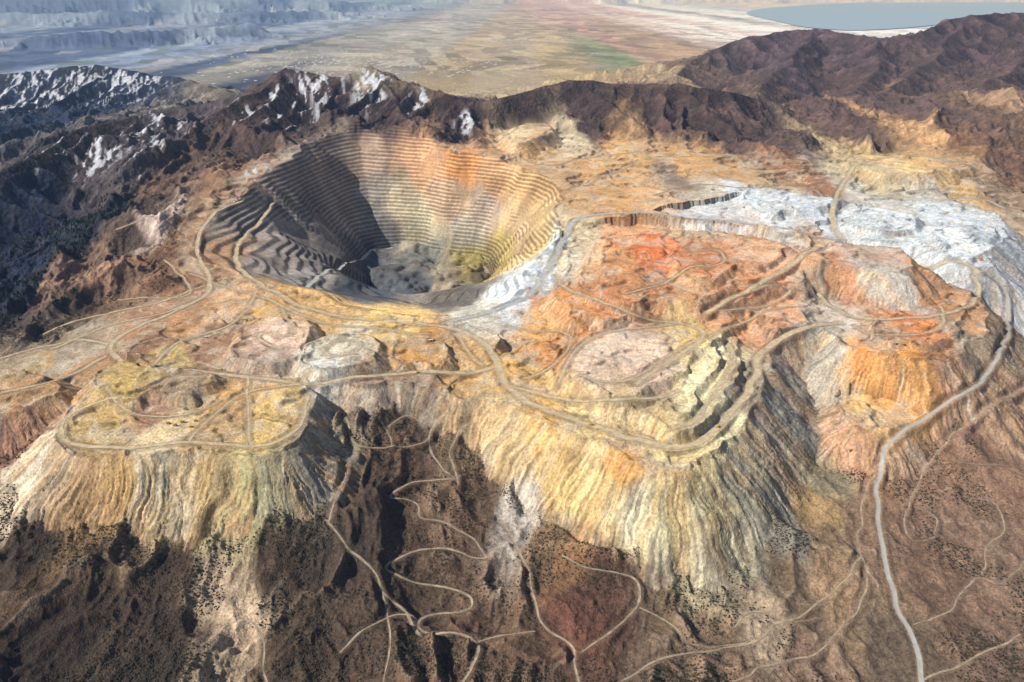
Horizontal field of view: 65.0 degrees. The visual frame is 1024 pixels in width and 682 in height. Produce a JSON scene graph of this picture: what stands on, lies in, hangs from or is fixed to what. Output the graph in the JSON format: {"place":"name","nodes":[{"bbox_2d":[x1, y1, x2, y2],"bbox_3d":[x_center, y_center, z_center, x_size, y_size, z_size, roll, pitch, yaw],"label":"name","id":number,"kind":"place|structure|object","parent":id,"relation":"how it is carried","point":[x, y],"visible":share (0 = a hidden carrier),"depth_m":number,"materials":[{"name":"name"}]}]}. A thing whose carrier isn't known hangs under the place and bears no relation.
{"place":"outdoors","nodes":[
{"label":"outdoors","id":0,"kind":"place"},
{"bbox_2d":[0,339,107,358],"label":"dirt road","id":1,"kind":"structure","parent":0,"point":[56,344],"depth_m":56.96,"materials":[{"name":"beige soil"}]},
{"bbox_2d":[2,356,106,392],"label":"haul road","id":2,"kind":"structure","parent":0,"point":[91,363],"depth_m":51.60,"materials":[{"name":"beige soil"}]},
{"bbox_2d":[51,302,193,348],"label":"dirt road","id":3,"kind":"structure","parent":0,"point":[120,322],"depth_m":59.73,"materials":[{"name":"beige soil"}]},
{"bbox_2d":[41,285,204,334],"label":"dirt road","id":4,"kind":"structure","parent":0,"point":[124,309],"depth_m":62.16,"materials":[{"name":"beige soil"}]},
{"bbox_2d":[116,206,183,229],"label":"dirt road","id":5,"kind":"structure","parent":0,"point":[179,210],"depth_m":77.26,"materials":[{"name":"beige soil"}]},
{"bbox_2d":[116,260,191,300],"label":"dirt road","id":6,"kind":"structure","parent":0,"point":[187,283],"depth_m":65.36,"materials":[{"name":"brown soil"}]},
{"bbox_2d":[105,387,221,416],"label":"dirt road","id":7,"kind":"structure","parent":0,"point":[118,404],"depth_m":45.66,"materials":[{"name":"beige soil"}]},
{"bbox_2d":[59,394,310,448],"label":"haul road","id":8,"kind":"structure","parent":0,"point":[293,431],"depth_m":42.68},
{"bbox_2d":[151,294,255,365],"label":"dirt road","id":9,"kind":"structure","parent":0,"point":[174,344],"depth_m":57.42,"materials":[{"name":"beige soil"}]},
{"bbox_2d":[188,384,301,440],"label":"dirt road","id":10,"kind":"structure","parent":0,"point":[194,433],"depth_m":46.57,"materials":[{"name":"beige soil"}]},
{"bbox_2d":[245,377,252,448],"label":"dirt road","id":11,"kind":"structure","parent":0,"point":[248,419],"depth_m":45.35,"materials":[{"name":"beige soil"}]},
{"bbox_2d":[233,203,273,285],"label":"haul road","id":12,"kind":"structure","parent":0,"point":[236,261],"depth_m":74.91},
{"bbox_2d":[246,615,267,681],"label":"dirt road","id":13,"kind":"structure","parent":0,"point":[262,637],"depth_m":34.82,"materials":[{"name":"beige soil"}]},
{"bbox_2d":[256,307,293,348],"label":"dirt road","id":14,"kind":"structure","parent":0,"point":[276,334],"depth_m":55.38,"materials":[{"name":"beige soil"}]},
{"bbox_2d":[108,201,494,384],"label":"haul road","id":15,"kind":"structure","parent":0,"point":[113,354],"depth_m":51.97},
{"bbox_2d":[189,273,418,333],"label":"dirt road","id":16,"kind":"structure","parent":0,"point":[299,313],"depth_m":60.82,"materials":[{"name":"beige soil"}]},
{"bbox_2d":[321,339,360,355],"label":"dirt road","id":17,"kind":"structure","parent":0,"point":[341,340],"depth_m":53.18,"materials":[{"name":"beige soil"}]},
{"bbox_2d":[328,449,356,521],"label":"dirt road","id":18,"kind":"structure","parent":0,"point":[340,486],"depth_m":42.32,"materials":[{"name":"soil"}]},
{"bbox_2d":[306,247,391,287],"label":"haul road","id":19,"kind":"structure","parent":0,"point":[316,278],"depth_m":83.78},
{"bbox_2d":[325,520,420,635],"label":"dirt road","id":20,"kind":"structure","parent":0,"point":[378,579],"depth_m":38.77,"materials":[{"name":"beige soil"}]},
{"bbox_2d":[260,285,494,355],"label":"haul road","id":21,"kind":"structure","parent":0,"point":[487,347],"depth_m":59.53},
{"bbox_2d":[160,35,596,83],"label":"town houses","id":22,"kind":"structure","parent":0,"point":[339,60],"depth_m":324.95,"materials":[{"name":"white"}]},
{"bbox_2d":[340,614,416,651],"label":"dirt road","id":23,"kind":"structure","parent":0,"point":[350,641],"depth_m":36.30,"materials":[{"name":"beige soil"}]},
{"bbox_2d":[382,595,390,681],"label":"dirt road","id":24,"kind":"structure","parent":0,"point":[389,648],"depth_m":35.41,"materials":[{"name":"beige soil"}]},
{"bbox_2d":[344,417,429,447],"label":"dirt road","id":25,"kind":"structure","parent":0,"point":[351,439],"depth_m":46.31,"materials":[{"name":"soil"}]},
{"bbox_2d":[387,415,429,446],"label":"dirt road","id":26,"kind":"structure","parent":0,"point":[396,420],"depth_m":48.16,"materials":[{"name":"soil"}]},
{"bbox_2d":[384,400,486,681],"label":"dirt road","id":27,"kind":"structure","parent":0,"point":[433,614],"depth_m":40.29,"materials":[{"name":"beige soil"}]},
{"bbox_2d":[449,422,471,484],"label":"dirt road","id":28,"kind":"structure","parent":0,"point":[450,450],"depth_m":46.24,"materials":[{"name":"brown soil"}]},
{"bbox_2d":[458,335,481,364],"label":"dirt road","id":29,"kind":"structure","parent":0,"point":[469,353],"depth_m":54.26,"materials":[{"name":"beige soil"}]},
{"bbox_2d":[0,0,1012,45],"bbox_3d":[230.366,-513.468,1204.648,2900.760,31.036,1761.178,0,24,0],"label":"distant mountain range","id":30,"kind":"structure","parent":0,"point":[149,8],"depth_m":791.40,"materials":[{"name":"stone"}]},
{"bbox_2d":[478,631,534,641],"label":"dirt road","id":31,"kind":"structure","parent":0,"point":[504,635],"depth_m":36.24,"materials":[{"name":"beige soil"}]},
{"bbox_2d":[0,271,1023,681],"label":"foothill ground","id":32,"kind":"structure","parent":0,"point":[52,623],"depth_m":38.42,"materials":[{"name":"brown soil"}]},
{"bbox_2d":[0,361,366,550],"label":"waste rock dump","id":33,"kind":"object","parent":32,"relation":"on","point":[194,494],"visible":1,"depth_m":42.55,"materials":[{"name":"beige stone"}]},
{"bbox_2d":[124,313,508,435],"bbox_3d":[-13.280,0.920,55.243,25.553,2.948,13.019,5,24,12],"label":"waste rock dump","id":34,"kind":"object","parent":32,"relation":"on","point":[239,347],"visible":0.99,"depth_m":53.06,"materials":[{"name":"beige stone"}]},
{"bbox_2d":[0,273,1023,681],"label":"scrub oak thicket","id":35,"kind":"object","parent":32,"relation":"on","point":[164,671],"visible":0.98,"depth_m":37.95,"materials":[{"name":"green plant"}]},
{"bbox_2d":[440,313,828,593],"bbox_3d":[9.107,3.973,50.948,21.114,5.874,25.192,17,29,34],"label":"waste rock dump","id":36,"kind":"object","parent":32,"relation":"on","point":[701,514],"visible":1,"depth_m":45.66,"materials":[{"name":"beige stone"}]},
{"bbox_2d":[495,121,1023,480],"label":"waste rock dump","id":37,"kind":"object","parent":32,"relation":"on","point":[873,395],"visible":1,"depth_m":58.54,"materials":[{"name":"orange stone"}]},
{"bbox_2d":[874,271,1010,681],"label":"dirt road","id":38,"kind":"structure","parent":32,"relation":"on","point":[890,581],"depth_m":46.21,"materials":[{"name":"beige soil"}]},
{"bbox_2d":[0,12,1023,304],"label":"mountain range","id":39,"kind":"structure","parent":0,"point":[162,150],"depth_m":120.40,"materials":[{"name":"brown stone"}]},
{"bbox_2d":[0,101,203,329],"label":"conifer forest","id":40,"kind":"object","parent":39,"relation":"on","point":[102,212],"visible":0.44,"depth_m":79.08,"materials":[{"name":"green plant"}]},
{"bbox_2d":[0,0,1023,72],"bbox_3d":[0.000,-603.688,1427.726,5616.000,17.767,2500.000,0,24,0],"label":"valley plain","id":41,"kind":"structure","parent":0,"point":[614,36],"depth_m":492.20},
{"bbox_2d":[0,111,1023,388],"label":"mine bench ground","id":42,"kind":"structure","parent":0,"point":[700,171],"depth_m":85.73,"materials":[{"name":"orange soil"}]},
{"bbox_2d":[189,120,564,318],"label":"open pit mine","id":43,"kind":"object","parent":42,"relation":"in","point":[446,223],"visible":1,"depth_m":95.05},
{"bbox_2d":[483,236,551,272],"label":"haul road","id":44,"kind":"structure","parent":0,"point":[485,269],"depth_m":94.88,"materials":[{"name":"beige soil"}]},
{"bbox_2d":[499,521,579,681],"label":"dirt road","id":45,"kind":"structure","parent":0,"point":[538,616],"depth_m":38.02,"materials":[{"name":"beige soil"}]},
{"bbox_2d":[508,326,571,378],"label":"dirt road","id":46,"kind":"structure","parent":0,"point":[553,364],"depth_m":53.21,"materials":[{"name":"beige soil"}]},
{"bbox_2d":[449,211,640,321],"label":"haul road","id":47,"kind":"structure","parent":0,"point":[550,265],"depth_m":67.75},
{"bbox_2d":[523,152,633,164],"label":"dirt road","id":48,"kind":"structure","parent":0,"point":[575,159],"depth_m":103.18,"materials":[{"name":"beige soil"}]},
{"bbox_2d":[506,385,680,401],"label":"haul road","id":49,"kind":"structure","parent":0,"point":[619,399],"depth_m":47.69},
{"bbox_2d":[562,554,640,651],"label":"dirt road","id":50,"kind":"structure","parent":0,"point":[637,604],"depth_m":38.77,"materials":[{"name":"beige soil"}]},
{"bbox_2d":[567,156,659,188],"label":"dirt road","id":51,"kind":"structure","parent":0,"point":[629,165],"depth_m":97.44,"materials":[{"name":"beige soil"}]},
{"bbox_2d":[557,324,677,382],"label":"dirt road","id":52,"kind":"structure","parent":0,"point":[567,362],"depth_m":53.47,"materials":[{"name":"beige soil"}]},
{"bbox_2d":[553,274,704,384],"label":"haul road","id":53,"kind":"structure","parent":0,"point":[677,356],"depth_m":55.80,"materials":[{"name":"beige soil"}]},
{"bbox_2d":[581,339,697,382],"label":"dirt road","id":54,"kind":"structure","parent":0,"point":[647,370],"depth_m":49.97,"materials":[{"name":"beige soil"}]},
{"bbox_2d":[491,322,842,448],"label":"haul road","id":55,"kind":"structure","parent":0,"point":[711,432],"depth_m":48.00,"materials":[{"name":"beige soil"}]},
{"bbox_2d":[627,249,725,293],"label":"dirt road","id":56,"kind":"structure","parent":0,"point":[683,271],"depth_m":62.99,"materials":[{"name":"brown soil"}]},
{"bbox_2d":[640,607,746,647],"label":"dirt road","id":57,"kind":"structure","parent":0,"point":[683,638],"depth_m":36.74,"materials":[{"name":"beige soil"}]},
{"bbox_2d":[672,342,734,428],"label":"haul road","id":58,"kind":"structure","parent":0,"point":[714,393],"depth_m":48.10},
{"bbox_2d":[654,184,821,195],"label":"dirt road","id":59,"kind":"structure","parent":0,"point":[728,186],"depth_m":89.28,"materials":[{"name":"beige soil"}]},
{"bbox_2d":[621,557,860,680],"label":"dirt road","id":60,"kind":"structure","parent":0,"point":[800,616],"depth_m":36.87,"materials":[{"name":"beige soil"}]},
{"bbox_2d":[640,212,841,238],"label":"haul road","id":61,"kind":"structure","parent":0,"point":[742,223],"depth_m":77.23,"materials":[{"name":"beige soil"}]},
{"bbox_2d":[720,284,790,310],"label":"dirt road","id":62,"kind":"structure","parent":0,"point":[765,305],"depth_m":60.97,"materials":[{"name":"brown soil"}]},
{"bbox_2d":[708,306,816,338],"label":"dirt road","id":63,"kind":"structure","parent":0,"point":[752,318],"depth_m":58.32,"materials":[{"name":"beige soil"}]},
{"bbox_2d":[740,284,805,290],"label":"dirt road","id":64,"kind":"structure","parent":0,"point":[776,285],"depth_m":62.03,"materials":[{"name":"brown soil"}]},
{"bbox_2d":[734,611,816,626],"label":"dirt road","id":65,"kind":"structure","parent":0,"point":[767,613],"depth_m":37.90,"materials":[{"name":"beige soil"}]},
{"bbox_2d":[732,567,868,681],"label":"dirt road","id":66,"kind":"structure","parent":0,"point":[822,648],"depth_m":36.47,"materials":[{"name":"beige soil"}]},
{"bbox_2d":[654,187,1023,335],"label":"tailings terrace","id":67,"kind":"structure","parent":0,"point":[927,232],"depth_m":76.47,"materials":[{"name":"white stone"}]},
{"bbox_2d":[705,247,980,313],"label":"haul road","id":68,"kind":"structure","parent":0,"point":[764,280],"depth_m":63.21,"materials":[{"name":"brown soil"}]},
{"bbox_2d":[856,466,878,586],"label":"dirt road","id":69,"kind":"structure","parent":0,"point":[877,584],"depth_m":43.57,"materials":[{"name":"brown soil"}]},
{"bbox_2d":[747,2,1023,29],"bbox_3d":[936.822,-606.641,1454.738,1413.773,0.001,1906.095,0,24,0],"label":"lake","id":70,"kind":"structure","parent":0,"point":[860,16],"depth_m":991.12,"materials":[{"name":"grey liquid"}]},
{"bbox_2d":[816,277,980,319],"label":"haul road","id":71,"kind":"structure","parent":0,"point":[972,303],"depth_m":60.05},
{"bbox_2d":[855,305,944,335],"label":"dirt road","id":72,"kind":"structure","parent":0,"point":[943,319],"depth_m":56.23,"materials":[{"name":"brown soil"}]},
{"bbox_2d":[830,155,973,238],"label":"haul road","id":73,"kind":"structure","parent":0,"point":[832,219],"depth_m":89.83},
{"bbox_2d":[882,190,1003,207],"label":"dirt road","id":74,"kind":"structure","parent":0,"point":[949,193],"depth_m":90.02,"materials":[{"name":"beige soil"}]},
{"bbox_2d":[903,388,1023,540],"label":"dirt road","id":75,"kind":"structure","parent":0,"point":[928,465],"depth_m":47.35,"materials":[{"name":"brown soil"}]},
{"bbox_2d":[914,561,1023,624],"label":"dirt road","id":76,"kind":"structure","parent":0,"point":[970,583],"depth_m":39.95,"materials":[{"name":"beige soil"}]},
{"bbox_2d":[924,634,1020,680],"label":"dirt road","id":77,"kind":"structure","parent":0,"point":[978,654],"depth_m":36.02,"materials":[{"name":"beige soil"}]},
{"bbox_2d":[940,457,1023,474],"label":"dirt road","id":78,"kind":"structure","parent":0,"point":[981,464],"depth_m":47.98,"materials":[{"name":"brown soil"}]},
{"bbox_2d":[965,496,1004,573],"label":"dirt road","id":79,"kind":"structure","parent":0,"point":[995,538],"depth_m":43.51,"materials":[{"name":"brown soil"}]}
]}

